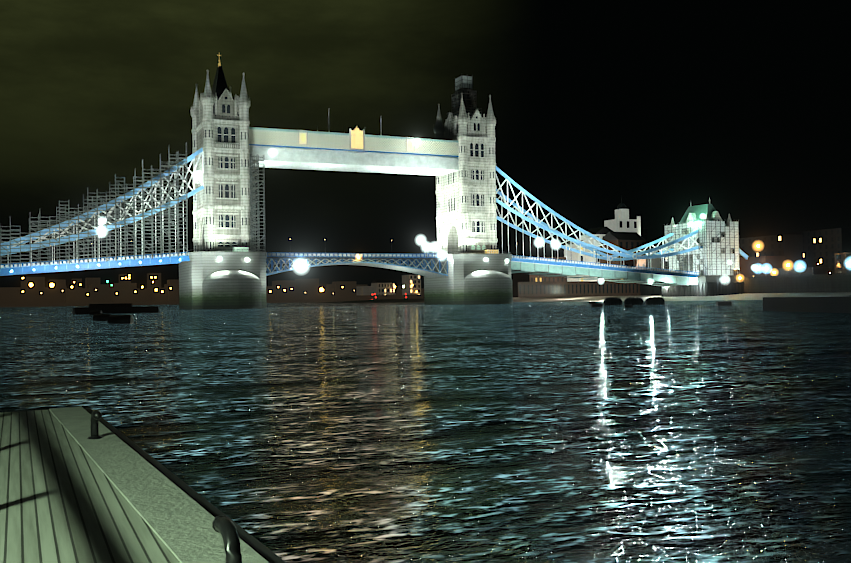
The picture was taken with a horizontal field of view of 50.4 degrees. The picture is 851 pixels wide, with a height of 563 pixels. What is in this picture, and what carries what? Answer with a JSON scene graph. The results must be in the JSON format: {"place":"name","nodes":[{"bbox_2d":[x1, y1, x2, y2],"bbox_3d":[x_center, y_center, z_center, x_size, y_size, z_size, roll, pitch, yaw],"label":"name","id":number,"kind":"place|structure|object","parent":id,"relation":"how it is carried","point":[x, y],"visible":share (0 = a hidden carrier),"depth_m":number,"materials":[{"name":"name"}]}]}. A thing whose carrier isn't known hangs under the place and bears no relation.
{"place":"outdoors","nodes":[
{"label":"outdoors","id":0,"kind":"place"},
{"bbox_2d":[0,273,423,306],"bbox_3d":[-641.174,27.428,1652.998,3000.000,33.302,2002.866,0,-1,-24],"label":"distant buildings","id":1,"kind":"structure","parent":0,"point":[32,292],"depth_m":873.34,"materials":[{"name":"grey"}]},
{"bbox_2d":[0,300,850,562],"bbox_3d":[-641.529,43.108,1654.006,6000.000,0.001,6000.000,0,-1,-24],"label":"river thames","id":2,"kind":"structure","parent":0,"point":[586,432],"depth_m":15.36,"materials":[{"name":"teal liquid"}]},
{"bbox_2d":[0,407,285,562],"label":"pontoon deck","id":3,"kind":"structure","parent":2,"relation":"on","point":[70,492],"depth_m":5.64,"materials":[{"name":"concrete"}]},
{"bbox_2d":[87,410,101,438],"bbox_3d":[-3.012,1.320,8.248,0.150,0.304,0.322,0,-1,-24],"label":"bollard","id":4,"kind":"object","parent":3,"relation":"on","point":[96,415],"visible":0.96,"depth_m":8.29,"materials":[{"name":"black metal"}]},
{"bbox_2d":[212,515,241,562],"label":"mooring horn","id":5,"kind":"object","parent":3,"relation":"on","point":[224,526],"visible":1,"depth_m":3.92,"materials":[{"name":"black metal"}]},
{"bbox_2d":[179,246,266,308],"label":"pier","id":6,"kind":"structure","parent":2,"relation":"on","point":[234,278],"depth_m":255.53,"materials":[{"name":"stone"}]},
{"bbox_2d":[0,148,203,275],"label":"side span","id":7,"kind":"object","parent":6,"relation":"on","point":[54,266],"visible":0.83,"depth_m":254.23,"materials":[{"name":"blue paint"}]},
{"bbox_2d":[0,142,265,268],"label":"scaffolding","id":8,"kind":"object","parent":6,"relation":"on","point":[253,188],"visible":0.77,"depth_m":255.64,"materials":[{"name":"grey metal"}]},
{"bbox_2d":[190,55,250,251],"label":"tower","id":9,"kind":"structure","parent":6,"relation":"on","point":[220,137],"depth_m":263.78,"materials":[{"name":"stone"}]},
{"bbox_2d":[249,125,458,175],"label":"walkways","id":10,"kind":"structure","parent":9,"relation":"attached to","point":[355,150],"depth_m":282.70,"materials":[{"name":"white paint"}]},
{"bbox_2d":[266,252,447,276],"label":"bascule span","id":11,"kind":"object","parent":6,"relation":"attached to","point":[307,258],"visible":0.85,"depth_m":284.87,"materials":[{"name":"blue paint"}]},
{"bbox_2d":[72,296,850,323],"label":"moored boats","id":12,"kind":"object","parent":2,"relation":"on","point":[829,304],"visible":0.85,"depth_m":105.61,"materials":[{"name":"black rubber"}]},
{"bbox_2d":[424,249,512,304],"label":"pier","id":13,"kind":"structure","parent":2,"relation":"on","point":[473,278],"depth_m":289.65,"materials":[{"name":"stone"}]},
{"bbox_2d":[434,89,497,254],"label":"tower","id":14,"kind":"structure","parent":13,"relation":"on","point":[466,216],"depth_m":298.01,"materials":[{"name":"stone"}]},
{"bbox_2d":[448,75,481,129],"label":"scaffolding","id":15,"kind":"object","parent":14,"relation":"on","point":[462,82],"depth_m":303.91,"materials":[{"name":"grey metal"}]},
{"bbox_2d":[0,0,850,287],"label":"sky","id":16,"kind":"structure","parent":0,"point":[663,106],"materials":[{"name":"black"}]},
{"bbox_2d":[322,273,850,302],"bbox_3d":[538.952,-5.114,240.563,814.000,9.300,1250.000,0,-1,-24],"label":"bank ground","id":17,"kind":"structure","parent":0,"point":[815,285],"depth_m":322.41,"materials":[{"name":"concrete"}]},
{"bbox_2d":[50,140,847,281],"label":"street lamps","id":18,"kind":"object","parent":17,"relation":"on","point":[420,240],"visible":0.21,"depth_m":304.89,"materials":[{"name":"white glass"}]},
{"bbox_2d":[513,195,850,296],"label":"background buildings","id":19,"kind":"structure","parent":17,"relation":"on","point":[823,251],"depth_m":368.97,"materials":[{"name":"brick"}]},
{"bbox_2d":[661,198,748,296],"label":"abutment tower","id":20,"kind":"structure","parent":17,"relation":"on","point":[717,240],"depth_m":337.74,"materials":[{"name":"stone"}]},
{"bbox_2d":[496,166,702,285],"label":"side span","id":21,"kind":"object","parent":20,"relation":"attached to","point":[592,270],"visible":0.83,"depth_m":320.23,"materials":[{"name":"blue paint"}]}
]}

